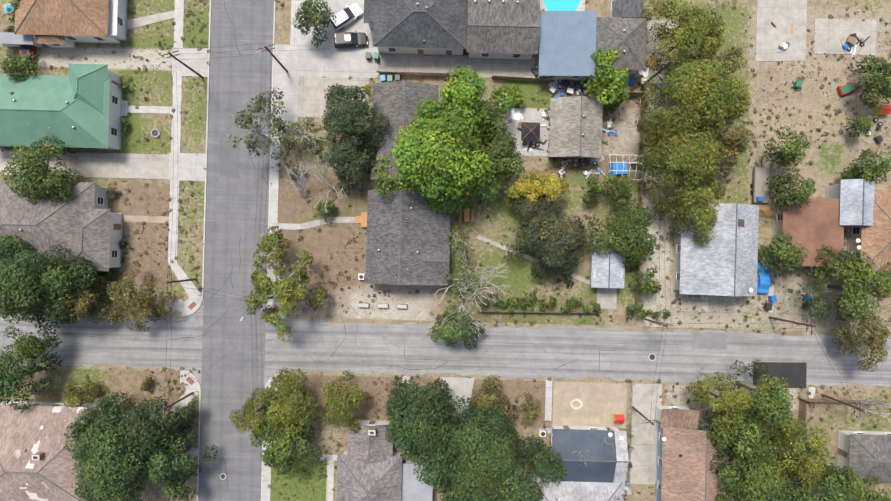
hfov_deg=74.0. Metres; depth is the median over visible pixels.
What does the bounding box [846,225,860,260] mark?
house walls
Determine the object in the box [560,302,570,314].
shrub
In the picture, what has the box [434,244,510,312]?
bare tree limbs
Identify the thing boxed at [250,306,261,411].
wires
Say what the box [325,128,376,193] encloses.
tree
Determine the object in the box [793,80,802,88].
wheelie bin
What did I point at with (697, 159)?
tree
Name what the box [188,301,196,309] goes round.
tactile pad
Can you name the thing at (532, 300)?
shrub
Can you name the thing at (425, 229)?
house roof
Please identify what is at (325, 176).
bare tree limbs
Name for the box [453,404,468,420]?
drive pavement
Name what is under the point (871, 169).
tree
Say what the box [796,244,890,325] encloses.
tree
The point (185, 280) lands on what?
utility pole
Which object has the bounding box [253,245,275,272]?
tree
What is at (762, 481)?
tree
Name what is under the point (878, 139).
yard clutter
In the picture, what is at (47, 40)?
orange porch roof
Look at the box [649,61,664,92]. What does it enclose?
yard clutter
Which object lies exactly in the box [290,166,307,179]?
tree
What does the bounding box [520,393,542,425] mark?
tree
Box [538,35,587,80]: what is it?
metal house walls
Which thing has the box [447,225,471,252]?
tree
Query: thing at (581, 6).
pool deck pavement
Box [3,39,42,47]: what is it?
carport walls
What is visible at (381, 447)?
house roof
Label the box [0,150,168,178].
driveway pavement
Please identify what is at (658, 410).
brown house walls
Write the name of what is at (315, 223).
pavement walk
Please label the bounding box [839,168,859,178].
tree
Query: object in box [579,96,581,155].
taupe ridge caps
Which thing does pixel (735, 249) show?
house worn ridge caps
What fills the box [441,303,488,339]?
bare tree limbs
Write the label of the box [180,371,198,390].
pavement corner ramp
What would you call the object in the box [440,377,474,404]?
drive pavement
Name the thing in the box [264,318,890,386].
road
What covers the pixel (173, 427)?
tree
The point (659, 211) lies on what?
wires
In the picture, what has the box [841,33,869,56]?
yard clutter
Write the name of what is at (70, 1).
orange ridge caps
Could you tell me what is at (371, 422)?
house walls
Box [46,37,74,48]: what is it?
orange porch walls
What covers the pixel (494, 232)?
green grass tufts
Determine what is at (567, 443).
felt house roof
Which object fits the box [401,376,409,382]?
pavement walk
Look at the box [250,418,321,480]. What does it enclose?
tree
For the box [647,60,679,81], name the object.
utility pole
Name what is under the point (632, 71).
house walls
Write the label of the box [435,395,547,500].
tree
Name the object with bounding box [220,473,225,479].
manhole
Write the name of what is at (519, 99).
tree
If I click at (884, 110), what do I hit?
toy playhouse
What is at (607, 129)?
yard clutter
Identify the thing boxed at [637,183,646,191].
shrub
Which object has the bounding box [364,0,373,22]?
dark house roof
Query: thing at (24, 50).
parked red car
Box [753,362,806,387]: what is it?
new asphalt patch
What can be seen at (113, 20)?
sunroom roof
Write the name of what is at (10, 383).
tree
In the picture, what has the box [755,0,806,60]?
pavement pad
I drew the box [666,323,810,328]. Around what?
wires
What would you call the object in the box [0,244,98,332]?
tree
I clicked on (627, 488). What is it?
yard clutter
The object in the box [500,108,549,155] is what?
patio pavement
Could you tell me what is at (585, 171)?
yard clutter
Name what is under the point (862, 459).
small house roof
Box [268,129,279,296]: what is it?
pavement
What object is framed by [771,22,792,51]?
yard clutter
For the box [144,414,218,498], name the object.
tree
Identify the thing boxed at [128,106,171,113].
pavement walk
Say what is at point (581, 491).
low house felt roof
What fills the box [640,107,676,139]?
tree
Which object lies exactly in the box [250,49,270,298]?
wires
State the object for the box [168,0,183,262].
pavement
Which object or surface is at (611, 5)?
shed top walls
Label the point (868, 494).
tree
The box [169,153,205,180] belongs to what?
pavement apron
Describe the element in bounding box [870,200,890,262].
house ridge caps
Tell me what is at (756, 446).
tree
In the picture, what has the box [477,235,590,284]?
pavement
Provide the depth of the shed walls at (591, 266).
84.36 m
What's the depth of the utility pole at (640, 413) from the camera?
78.44 m
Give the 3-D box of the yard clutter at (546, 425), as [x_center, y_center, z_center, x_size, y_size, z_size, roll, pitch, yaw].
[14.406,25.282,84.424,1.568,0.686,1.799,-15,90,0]
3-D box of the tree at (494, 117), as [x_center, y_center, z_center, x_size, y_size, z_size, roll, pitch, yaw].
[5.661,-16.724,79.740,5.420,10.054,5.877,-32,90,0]
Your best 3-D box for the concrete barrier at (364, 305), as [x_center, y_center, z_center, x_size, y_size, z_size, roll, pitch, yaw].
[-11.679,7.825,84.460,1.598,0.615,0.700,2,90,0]
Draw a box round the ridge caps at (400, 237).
[398,190,401,284]
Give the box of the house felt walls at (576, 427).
[550,425,606,465]
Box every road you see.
[0,312,202,369]
[198,0,273,500]
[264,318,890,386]
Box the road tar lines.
[404,350,614,371]
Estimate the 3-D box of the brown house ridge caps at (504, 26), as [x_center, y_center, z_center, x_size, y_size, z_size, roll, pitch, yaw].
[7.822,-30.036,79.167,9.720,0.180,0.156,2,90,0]
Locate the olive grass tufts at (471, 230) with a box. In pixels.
[3,0,890,500]
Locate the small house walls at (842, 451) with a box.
[836,430,890,473]
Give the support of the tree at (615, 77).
on the ground
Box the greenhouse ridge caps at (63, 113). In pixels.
[0,76,109,148]
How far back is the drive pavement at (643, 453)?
84.70 m
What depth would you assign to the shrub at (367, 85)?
84.29 m
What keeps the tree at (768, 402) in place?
on the verge at (611, 380)
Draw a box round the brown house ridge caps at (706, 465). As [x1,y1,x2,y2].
[705,431,707,500]
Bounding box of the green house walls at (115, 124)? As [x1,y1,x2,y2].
[1,83,122,149]
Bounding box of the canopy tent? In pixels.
[520,122,539,142]
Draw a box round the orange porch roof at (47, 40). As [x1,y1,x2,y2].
[35,35,64,43]
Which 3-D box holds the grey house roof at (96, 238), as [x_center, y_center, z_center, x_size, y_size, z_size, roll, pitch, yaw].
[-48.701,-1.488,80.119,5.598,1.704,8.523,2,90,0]
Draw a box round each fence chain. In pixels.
[627,385,632,486]
[678,294,748,312]
[783,275,787,313]
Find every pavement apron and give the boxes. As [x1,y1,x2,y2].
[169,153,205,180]
[171,48,207,76]
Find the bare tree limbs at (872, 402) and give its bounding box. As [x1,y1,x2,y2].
[847,394,890,422]
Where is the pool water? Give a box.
[543,0,579,10]
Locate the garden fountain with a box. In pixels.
[2,3,14,13]
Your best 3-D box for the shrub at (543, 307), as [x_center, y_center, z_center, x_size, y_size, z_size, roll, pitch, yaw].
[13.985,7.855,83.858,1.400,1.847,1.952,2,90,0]
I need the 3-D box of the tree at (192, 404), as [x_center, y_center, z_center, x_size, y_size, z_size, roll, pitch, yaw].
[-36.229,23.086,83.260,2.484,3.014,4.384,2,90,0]
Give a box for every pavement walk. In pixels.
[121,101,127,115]
[124,215,168,222]
[127,10,174,29]
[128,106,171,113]
[278,223,300,229]
[301,217,355,229]
[315,454,337,460]
[326,461,333,500]
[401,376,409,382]
[545,380,551,420]
[808,387,814,397]
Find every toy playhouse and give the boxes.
[613,413,624,423]
[877,105,890,114]
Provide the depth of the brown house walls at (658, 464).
83.54 m
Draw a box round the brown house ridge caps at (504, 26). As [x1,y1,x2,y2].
[468,24,539,27]
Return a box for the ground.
[0,0,890,500]
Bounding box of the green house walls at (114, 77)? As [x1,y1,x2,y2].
[107,70,120,85]
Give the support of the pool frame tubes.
on the ground
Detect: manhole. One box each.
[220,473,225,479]
[648,353,655,360]
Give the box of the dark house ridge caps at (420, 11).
[373,0,466,48]
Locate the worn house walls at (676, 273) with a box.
[673,208,680,289]
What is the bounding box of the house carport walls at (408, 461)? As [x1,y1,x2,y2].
[406,460,426,463]
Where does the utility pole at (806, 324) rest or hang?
on the ground
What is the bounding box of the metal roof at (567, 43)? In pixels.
[539,11,596,75]
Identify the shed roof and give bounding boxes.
[591,237,624,287]
[612,0,643,17]
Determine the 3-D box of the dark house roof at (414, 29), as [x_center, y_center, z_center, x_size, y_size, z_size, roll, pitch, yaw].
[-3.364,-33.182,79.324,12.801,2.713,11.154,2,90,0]
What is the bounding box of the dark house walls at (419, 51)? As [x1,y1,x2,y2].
[378,47,462,55]
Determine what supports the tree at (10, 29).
on the ground
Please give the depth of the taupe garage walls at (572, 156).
84.37 m
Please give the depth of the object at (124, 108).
84.52 m
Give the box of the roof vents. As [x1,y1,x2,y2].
[10,0,884,500]
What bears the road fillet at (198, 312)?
on the ground
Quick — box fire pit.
[150,128,159,137]
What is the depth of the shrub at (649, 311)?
83.74 m
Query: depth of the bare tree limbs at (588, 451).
79.66 m
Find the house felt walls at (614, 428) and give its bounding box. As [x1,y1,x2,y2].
[610,426,618,430]
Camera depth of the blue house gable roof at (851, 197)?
80.29 m
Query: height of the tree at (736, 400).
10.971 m
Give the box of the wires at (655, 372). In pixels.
[650,329,667,423]
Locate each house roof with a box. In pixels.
[0,74,109,147]
[0,180,94,270]
[0,405,105,500]
[15,0,108,36]
[75,209,109,270]
[336,455,401,500]
[347,424,392,461]
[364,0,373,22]
[366,190,449,284]
[371,81,438,179]
[373,0,467,48]
[467,0,539,53]
[552,429,616,482]
[595,17,646,69]
[612,430,628,484]
[660,409,699,428]
[661,426,728,500]
[679,203,758,295]
[781,198,843,266]
[849,434,890,482]
[860,189,890,272]
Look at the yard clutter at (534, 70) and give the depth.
84.23 m
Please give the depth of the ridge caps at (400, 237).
79.20 m
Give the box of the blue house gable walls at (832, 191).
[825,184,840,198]
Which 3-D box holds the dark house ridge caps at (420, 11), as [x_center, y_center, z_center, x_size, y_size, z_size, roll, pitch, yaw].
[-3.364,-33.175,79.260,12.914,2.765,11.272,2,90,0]
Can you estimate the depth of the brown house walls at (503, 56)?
83.40 m
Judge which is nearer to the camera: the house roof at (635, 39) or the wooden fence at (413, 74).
the house roof at (635, 39)
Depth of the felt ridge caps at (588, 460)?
79.78 m
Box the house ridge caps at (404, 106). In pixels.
[402,81,405,173]
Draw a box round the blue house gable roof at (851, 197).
[839,179,874,225]
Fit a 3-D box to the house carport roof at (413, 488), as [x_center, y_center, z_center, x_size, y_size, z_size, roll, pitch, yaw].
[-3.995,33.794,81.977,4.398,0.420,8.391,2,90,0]
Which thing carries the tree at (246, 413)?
on the ground
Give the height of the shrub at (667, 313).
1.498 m
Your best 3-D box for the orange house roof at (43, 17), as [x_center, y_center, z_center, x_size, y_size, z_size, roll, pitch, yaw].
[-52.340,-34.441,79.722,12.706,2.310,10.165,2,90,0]
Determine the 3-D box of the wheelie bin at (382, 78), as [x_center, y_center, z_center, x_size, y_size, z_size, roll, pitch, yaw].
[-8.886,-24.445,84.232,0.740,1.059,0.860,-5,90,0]
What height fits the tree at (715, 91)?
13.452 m
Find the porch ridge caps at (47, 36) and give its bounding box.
[34,35,64,44]
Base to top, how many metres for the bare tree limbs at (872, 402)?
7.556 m
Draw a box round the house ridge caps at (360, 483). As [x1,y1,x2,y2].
[337,455,401,500]
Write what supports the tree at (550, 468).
on the ground
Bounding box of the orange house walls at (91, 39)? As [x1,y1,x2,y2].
[33,8,120,43]
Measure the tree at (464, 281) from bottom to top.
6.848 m
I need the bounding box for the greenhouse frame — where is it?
[605,154,643,181]
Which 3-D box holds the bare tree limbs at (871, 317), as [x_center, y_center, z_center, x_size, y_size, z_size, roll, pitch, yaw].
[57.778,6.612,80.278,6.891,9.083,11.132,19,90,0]
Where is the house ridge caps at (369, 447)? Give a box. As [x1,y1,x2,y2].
[368,426,369,462]
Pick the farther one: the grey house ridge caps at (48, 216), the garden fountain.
the garden fountain
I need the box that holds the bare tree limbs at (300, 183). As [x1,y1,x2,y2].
[284,163,309,198]
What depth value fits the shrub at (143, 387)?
83.36 m
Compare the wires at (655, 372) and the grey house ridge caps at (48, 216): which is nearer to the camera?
the wires at (655, 372)
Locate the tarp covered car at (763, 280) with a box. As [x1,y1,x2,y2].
[757,262,770,292]
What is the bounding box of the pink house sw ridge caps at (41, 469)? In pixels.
[0,412,101,500]
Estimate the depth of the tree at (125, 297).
79.02 m
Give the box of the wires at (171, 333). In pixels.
[163,284,171,403]
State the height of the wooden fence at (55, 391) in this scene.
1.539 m
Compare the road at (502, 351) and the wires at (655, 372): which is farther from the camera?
the road at (502, 351)
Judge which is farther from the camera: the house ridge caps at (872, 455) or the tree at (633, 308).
the tree at (633, 308)
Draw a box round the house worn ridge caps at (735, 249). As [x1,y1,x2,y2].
[734,203,737,295]
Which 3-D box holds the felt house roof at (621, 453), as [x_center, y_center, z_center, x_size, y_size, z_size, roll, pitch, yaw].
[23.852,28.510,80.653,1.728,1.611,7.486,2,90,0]
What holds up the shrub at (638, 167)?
on the ground
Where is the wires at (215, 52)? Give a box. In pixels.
[174,42,265,59]
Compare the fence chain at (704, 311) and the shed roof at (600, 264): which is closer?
the shed roof at (600, 264)
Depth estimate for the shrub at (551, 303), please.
83.17 m
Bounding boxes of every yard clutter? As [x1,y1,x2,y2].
[502,108,522,129]
[522,141,543,150]
[525,65,538,77]
[540,108,549,151]
[542,420,551,433]
[548,78,599,96]
[553,155,604,166]
[558,163,605,178]
[602,118,616,135]
[624,444,633,499]
[627,69,648,84]
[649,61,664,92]
[761,190,779,216]
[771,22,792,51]
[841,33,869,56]
[864,118,882,143]
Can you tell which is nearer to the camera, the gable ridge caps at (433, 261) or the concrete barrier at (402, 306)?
the gable ridge caps at (433, 261)
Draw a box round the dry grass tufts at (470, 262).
[2,0,890,500]
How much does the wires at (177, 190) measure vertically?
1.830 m
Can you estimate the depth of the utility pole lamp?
75.05 m
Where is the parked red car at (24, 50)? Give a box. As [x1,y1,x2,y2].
[19,45,36,66]
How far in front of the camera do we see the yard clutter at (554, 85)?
84.55 m
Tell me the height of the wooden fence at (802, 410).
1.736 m
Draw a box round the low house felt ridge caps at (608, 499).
[543,482,622,500]
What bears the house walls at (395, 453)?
on the ground
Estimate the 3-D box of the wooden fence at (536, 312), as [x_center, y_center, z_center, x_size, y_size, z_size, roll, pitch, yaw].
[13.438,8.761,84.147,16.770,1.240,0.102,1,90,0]
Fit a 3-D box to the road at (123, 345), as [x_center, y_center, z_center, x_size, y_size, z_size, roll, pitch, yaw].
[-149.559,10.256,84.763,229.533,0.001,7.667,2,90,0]
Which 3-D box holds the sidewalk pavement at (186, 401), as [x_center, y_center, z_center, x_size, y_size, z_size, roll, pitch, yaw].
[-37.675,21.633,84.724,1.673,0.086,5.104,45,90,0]
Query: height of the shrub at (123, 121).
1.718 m
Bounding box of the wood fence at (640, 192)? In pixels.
[634,96,644,303]
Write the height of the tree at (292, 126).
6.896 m
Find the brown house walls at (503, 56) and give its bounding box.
[469,52,532,59]
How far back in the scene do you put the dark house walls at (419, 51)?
83.24 m
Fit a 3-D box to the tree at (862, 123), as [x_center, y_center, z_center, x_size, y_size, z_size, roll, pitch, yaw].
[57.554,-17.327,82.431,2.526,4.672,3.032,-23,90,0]
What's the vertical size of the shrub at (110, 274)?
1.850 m
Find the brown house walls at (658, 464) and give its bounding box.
[655,423,713,500]
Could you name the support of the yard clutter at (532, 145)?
on the ground
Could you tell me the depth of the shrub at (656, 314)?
83.88 m
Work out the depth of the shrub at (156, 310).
83.86 m
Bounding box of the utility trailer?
[750,159,771,202]
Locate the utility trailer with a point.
(760, 190)
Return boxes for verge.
[0,310,180,317]
[11,363,178,370]
[286,368,890,389]
[287,317,890,336]
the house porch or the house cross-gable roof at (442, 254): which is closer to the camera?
the house cross-gable roof at (442, 254)
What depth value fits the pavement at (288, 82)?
84.67 m
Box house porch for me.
[356,212,366,226]
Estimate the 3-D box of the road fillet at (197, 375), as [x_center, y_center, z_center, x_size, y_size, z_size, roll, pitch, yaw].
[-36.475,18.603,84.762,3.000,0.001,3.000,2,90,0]
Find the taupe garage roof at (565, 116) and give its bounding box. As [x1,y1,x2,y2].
[549,96,602,157]
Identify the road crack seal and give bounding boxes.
[5,1,718,499]
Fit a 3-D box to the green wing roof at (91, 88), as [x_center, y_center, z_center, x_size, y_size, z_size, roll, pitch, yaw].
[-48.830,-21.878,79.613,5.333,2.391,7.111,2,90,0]
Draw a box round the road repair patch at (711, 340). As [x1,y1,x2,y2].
[691,332,727,349]
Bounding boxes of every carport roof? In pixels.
[0,32,33,44]
[401,463,432,500]
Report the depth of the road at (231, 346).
84.76 m
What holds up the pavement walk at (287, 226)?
on the ground
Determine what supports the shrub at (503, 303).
on the ground
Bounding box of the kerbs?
[180,0,286,500]
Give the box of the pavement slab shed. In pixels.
[597,288,616,308]
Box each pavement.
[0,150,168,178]
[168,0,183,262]
[168,263,200,295]
[171,391,198,412]
[262,394,271,500]
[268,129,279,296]
[272,44,299,129]
[290,0,300,44]
[298,76,368,117]
[299,0,378,77]
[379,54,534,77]
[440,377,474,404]
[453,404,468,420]
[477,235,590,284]
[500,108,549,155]
[540,0,584,10]
[553,381,626,428]
[630,384,661,483]
[701,295,707,311]
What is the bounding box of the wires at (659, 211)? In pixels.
[659,66,675,318]
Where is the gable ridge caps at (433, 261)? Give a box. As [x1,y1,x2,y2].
[419,260,448,261]
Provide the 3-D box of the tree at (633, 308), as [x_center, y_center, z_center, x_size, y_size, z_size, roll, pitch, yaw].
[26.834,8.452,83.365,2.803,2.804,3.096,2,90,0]
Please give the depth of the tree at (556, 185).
78.84 m
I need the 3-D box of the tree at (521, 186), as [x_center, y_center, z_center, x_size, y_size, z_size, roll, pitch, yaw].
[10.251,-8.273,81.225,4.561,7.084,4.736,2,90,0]
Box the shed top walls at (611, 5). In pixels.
[610,0,635,17]
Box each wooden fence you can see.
[0,146,112,151]
[30,390,104,393]
[379,71,455,76]
[481,311,599,313]
[492,75,552,81]
[607,92,644,95]
[798,399,806,428]
[802,399,889,403]
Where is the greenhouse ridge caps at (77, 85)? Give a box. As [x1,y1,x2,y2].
[68,63,107,115]
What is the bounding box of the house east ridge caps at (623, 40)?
[595,17,646,69]
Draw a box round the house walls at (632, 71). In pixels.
[595,69,637,74]
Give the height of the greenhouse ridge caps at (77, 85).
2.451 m
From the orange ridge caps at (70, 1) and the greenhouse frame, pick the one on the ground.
the greenhouse frame
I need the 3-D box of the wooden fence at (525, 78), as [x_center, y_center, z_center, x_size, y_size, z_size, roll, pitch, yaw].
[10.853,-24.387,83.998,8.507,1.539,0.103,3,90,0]
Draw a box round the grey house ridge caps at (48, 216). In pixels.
[0,182,94,271]
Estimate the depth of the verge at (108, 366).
84.76 m
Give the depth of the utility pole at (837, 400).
78.30 m
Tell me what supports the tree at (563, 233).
on the ground
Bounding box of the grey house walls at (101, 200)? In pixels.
[94,186,107,208]
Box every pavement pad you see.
[164,299,183,311]
[184,447,197,455]
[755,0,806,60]
[814,18,876,54]
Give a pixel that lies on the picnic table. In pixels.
(466, 215)
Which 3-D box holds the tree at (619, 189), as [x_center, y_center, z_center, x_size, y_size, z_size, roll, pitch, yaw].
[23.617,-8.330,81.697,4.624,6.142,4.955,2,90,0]
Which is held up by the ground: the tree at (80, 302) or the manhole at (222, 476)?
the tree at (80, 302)
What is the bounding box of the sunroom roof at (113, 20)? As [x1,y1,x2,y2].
[108,0,117,35]
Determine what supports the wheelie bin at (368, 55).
on the ground
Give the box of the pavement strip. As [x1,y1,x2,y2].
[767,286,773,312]
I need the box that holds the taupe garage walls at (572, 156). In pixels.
[549,125,591,157]
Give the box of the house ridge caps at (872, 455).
[850,434,890,475]
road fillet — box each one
[186,370,201,385]
[188,297,203,316]
[264,372,282,387]
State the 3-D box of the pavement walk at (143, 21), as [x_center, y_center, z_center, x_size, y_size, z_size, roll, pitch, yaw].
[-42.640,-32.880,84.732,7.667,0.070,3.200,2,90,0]
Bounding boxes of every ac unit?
[358,273,365,279]
[539,429,545,436]
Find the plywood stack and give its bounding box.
[646,58,656,65]
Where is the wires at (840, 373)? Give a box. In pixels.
[818,333,861,410]
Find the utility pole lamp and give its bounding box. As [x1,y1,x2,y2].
[240,292,273,321]
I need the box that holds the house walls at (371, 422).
[354,419,388,425]
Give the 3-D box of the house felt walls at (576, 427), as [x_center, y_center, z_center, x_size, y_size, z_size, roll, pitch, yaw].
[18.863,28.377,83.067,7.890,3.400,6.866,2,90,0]
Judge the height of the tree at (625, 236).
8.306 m
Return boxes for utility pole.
[160,50,203,78]
[162,392,193,417]
[166,273,196,291]
[255,402,266,420]
[257,44,287,72]
[632,406,660,425]
[640,317,674,326]
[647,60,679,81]
[768,316,815,335]
[821,394,864,418]
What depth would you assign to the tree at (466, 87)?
75.53 m
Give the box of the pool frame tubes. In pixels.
[619,95,640,125]
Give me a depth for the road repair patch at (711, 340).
84.76 m
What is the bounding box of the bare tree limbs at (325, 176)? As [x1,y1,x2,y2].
[295,155,356,211]
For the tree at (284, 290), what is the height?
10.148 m
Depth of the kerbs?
84.64 m
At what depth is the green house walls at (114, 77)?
83.21 m
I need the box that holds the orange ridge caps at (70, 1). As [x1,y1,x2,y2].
[14,0,107,36]
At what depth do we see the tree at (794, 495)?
77.71 m
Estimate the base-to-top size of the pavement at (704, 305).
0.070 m
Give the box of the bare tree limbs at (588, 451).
[572,437,612,466]
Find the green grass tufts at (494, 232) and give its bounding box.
[0,0,890,500]
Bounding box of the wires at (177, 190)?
[169,57,177,280]
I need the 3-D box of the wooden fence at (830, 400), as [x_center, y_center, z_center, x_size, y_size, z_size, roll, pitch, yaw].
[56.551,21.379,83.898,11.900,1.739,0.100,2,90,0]
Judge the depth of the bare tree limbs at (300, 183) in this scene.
80.83 m
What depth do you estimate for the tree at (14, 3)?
80.25 m
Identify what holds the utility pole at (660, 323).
on the ground
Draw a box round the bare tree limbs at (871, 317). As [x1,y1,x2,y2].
[848,259,890,339]
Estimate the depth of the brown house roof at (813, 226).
81.28 m
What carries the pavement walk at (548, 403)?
on the ground
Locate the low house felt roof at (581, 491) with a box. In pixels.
[527,477,624,500]
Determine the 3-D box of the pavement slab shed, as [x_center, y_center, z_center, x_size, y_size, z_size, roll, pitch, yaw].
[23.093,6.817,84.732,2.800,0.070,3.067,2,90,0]
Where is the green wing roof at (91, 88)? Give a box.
[68,64,107,112]
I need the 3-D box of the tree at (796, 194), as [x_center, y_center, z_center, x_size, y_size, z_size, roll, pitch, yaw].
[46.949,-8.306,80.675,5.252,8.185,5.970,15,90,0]
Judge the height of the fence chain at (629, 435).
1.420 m
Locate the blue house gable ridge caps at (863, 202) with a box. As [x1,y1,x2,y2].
[862,179,864,224]
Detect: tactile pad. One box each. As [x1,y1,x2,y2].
[186,376,194,384]
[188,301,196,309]
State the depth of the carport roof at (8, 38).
82.05 m
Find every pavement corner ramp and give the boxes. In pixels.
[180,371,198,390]
[182,295,201,314]
[266,374,284,391]
[268,298,286,317]
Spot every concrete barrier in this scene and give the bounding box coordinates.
[358,303,369,307]
[377,303,388,307]
[397,304,407,308]
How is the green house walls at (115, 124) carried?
on the ground
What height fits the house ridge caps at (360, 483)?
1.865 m
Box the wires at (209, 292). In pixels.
[170,280,252,302]
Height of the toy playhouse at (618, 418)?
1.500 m
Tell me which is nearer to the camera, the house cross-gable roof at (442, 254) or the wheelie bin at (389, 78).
the house cross-gable roof at (442, 254)
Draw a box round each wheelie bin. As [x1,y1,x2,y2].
[366,52,370,59]
[373,52,378,60]
[380,75,385,82]
[387,75,392,81]
[395,74,399,80]
[763,303,772,309]
[768,296,776,301]
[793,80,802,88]
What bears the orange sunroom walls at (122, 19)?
on the ground
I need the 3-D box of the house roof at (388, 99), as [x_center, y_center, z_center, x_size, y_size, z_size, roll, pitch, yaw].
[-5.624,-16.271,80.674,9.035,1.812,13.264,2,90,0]
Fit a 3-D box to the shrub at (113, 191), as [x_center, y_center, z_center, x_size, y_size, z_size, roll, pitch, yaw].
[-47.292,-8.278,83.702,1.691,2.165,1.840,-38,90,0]
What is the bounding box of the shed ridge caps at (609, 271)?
[608,249,610,287]
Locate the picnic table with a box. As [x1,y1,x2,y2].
[459,208,473,221]
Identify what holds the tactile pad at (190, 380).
on the pavement corner ramp at (193, 387)
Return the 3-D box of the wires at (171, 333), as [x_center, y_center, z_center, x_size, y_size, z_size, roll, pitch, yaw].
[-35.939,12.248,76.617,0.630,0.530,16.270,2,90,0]
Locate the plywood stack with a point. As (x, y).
(653, 61)
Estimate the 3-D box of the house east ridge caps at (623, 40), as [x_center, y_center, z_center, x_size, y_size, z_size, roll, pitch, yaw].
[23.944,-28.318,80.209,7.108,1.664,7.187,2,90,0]
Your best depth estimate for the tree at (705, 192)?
77.84 m
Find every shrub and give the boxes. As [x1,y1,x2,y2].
[103,268,117,280]
[105,186,120,198]
[118,83,133,93]
[118,239,129,248]
[120,117,128,126]
[140,374,152,391]
[152,305,162,317]
[364,84,371,91]
[479,298,489,310]
[485,292,500,306]
[499,300,510,307]
[507,297,518,312]
[516,297,527,309]
[525,294,536,309]
[539,299,547,311]
[547,297,556,308]
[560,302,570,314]
[566,297,580,309]
[581,301,590,312]
[590,300,600,313]
[632,162,644,171]
[637,142,644,151]
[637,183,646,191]
[638,81,647,89]
[643,309,652,316]
[652,311,660,318]
[661,310,670,316]
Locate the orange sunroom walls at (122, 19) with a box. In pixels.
[115,0,127,40]
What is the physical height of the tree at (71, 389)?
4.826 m
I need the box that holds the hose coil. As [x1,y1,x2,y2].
[570,399,582,408]
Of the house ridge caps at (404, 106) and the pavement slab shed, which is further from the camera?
the pavement slab shed
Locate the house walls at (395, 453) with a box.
[343,450,400,455]
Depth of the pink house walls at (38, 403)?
83.54 m
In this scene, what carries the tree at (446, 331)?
on the ground
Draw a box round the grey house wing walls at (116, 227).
[109,213,122,267]
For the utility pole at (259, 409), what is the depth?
75.97 m
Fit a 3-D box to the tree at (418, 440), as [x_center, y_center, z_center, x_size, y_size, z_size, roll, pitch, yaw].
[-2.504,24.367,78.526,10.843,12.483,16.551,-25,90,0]
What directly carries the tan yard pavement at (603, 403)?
on the ground
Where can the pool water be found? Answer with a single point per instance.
(561, 5)
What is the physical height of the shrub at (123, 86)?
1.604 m
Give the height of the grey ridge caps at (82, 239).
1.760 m
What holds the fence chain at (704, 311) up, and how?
on the ground
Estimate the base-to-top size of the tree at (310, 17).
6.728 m
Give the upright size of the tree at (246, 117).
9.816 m
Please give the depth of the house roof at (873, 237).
80.75 m
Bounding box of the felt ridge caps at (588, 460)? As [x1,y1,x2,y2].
[558,459,615,461]
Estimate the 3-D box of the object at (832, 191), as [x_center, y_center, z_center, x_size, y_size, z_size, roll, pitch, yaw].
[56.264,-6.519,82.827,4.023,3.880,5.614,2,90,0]
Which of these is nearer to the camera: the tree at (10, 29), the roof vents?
the roof vents
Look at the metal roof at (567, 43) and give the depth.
81.12 m
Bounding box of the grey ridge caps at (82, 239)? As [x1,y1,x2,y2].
[72,209,110,271]
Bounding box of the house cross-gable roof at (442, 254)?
[422,243,449,277]
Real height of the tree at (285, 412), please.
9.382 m
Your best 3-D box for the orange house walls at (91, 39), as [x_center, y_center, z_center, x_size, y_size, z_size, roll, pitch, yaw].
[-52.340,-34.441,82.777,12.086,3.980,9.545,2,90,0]
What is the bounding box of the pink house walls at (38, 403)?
[0,401,117,500]
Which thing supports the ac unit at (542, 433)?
on the ground
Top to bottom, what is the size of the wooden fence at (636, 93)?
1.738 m
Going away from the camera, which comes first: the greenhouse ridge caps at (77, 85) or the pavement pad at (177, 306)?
the greenhouse ridge caps at (77, 85)
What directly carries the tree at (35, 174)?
on the ground
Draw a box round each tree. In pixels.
[0,52,40,81]
[0,133,84,206]
[0,234,34,260]
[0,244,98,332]
[0,343,54,412]
[3,326,63,370]
[6,14,14,32]
[10,0,19,9]
[53,273,113,325]
[62,378,102,407]
[63,399,120,453]
[70,390,186,500]
[105,261,177,330]
[117,396,197,445]
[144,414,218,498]
[160,464,201,500]
[178,400,196,428]
[225,83,294,159]
[228,388,272,437]
[244,225,327,341]
[246,367,322,437]
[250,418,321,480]
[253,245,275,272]
[280,116,336,154]
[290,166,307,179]
[291,0,336,47]
[313,199,337,223]
[319,369,368,433]
[322,83,389,156]
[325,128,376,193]
[372,99,505,213]
[385,376,464,488]
[415,65,514,129]
[428,305,485,349]
[433,470,475,500]
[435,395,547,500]
[442,260,482,297]
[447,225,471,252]
[466,375,519,425]
[475,98,507,145]
[478,130,524,185]
[502,83,525,107]
[504,173,535,207]
[504,192,587,279]
[510,178,544,212]
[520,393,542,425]
[529,169,569,214]
[529,444,566,485]
[560,271,573,287]
[582,174,603,204]
[582,200,655,268]
[583,46,630,112]
[601,173,635,207]
[625,299,645,320]
[629,267,661,294]
[634,115,730,217]
[635,56,751,157]
[636,0,727,76]
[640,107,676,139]
[652,177,725,246]
[688,371,753,430]
[697,46,747,73]
[698,407,779,466]
[708,438,786,500]
[712,118,753,176]
[715,492,728,500]
[724,359,795,426]
[746,409,805,446]
[758,231,809,276]
[762,125,811,169]
[764,168,815,210]
[767,416,832,482]
[774,473,816,500]
[785,455,865,500]
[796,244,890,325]
[831,306,890,371]
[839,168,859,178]
[840,148,890,183]
[840,466,890,500]
[844,115,871,137]
[852,54,890,107]
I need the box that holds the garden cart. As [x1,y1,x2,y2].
[837,81,856,96]
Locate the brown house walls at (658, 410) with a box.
[655,405,689,421]
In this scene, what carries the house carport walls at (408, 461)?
on the ground
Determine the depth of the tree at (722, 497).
80.33 m
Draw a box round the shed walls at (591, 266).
[590,241,621,283]
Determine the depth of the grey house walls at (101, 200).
82.96 m
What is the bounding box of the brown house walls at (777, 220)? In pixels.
[772,203,782,261]
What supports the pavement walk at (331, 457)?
on the ground

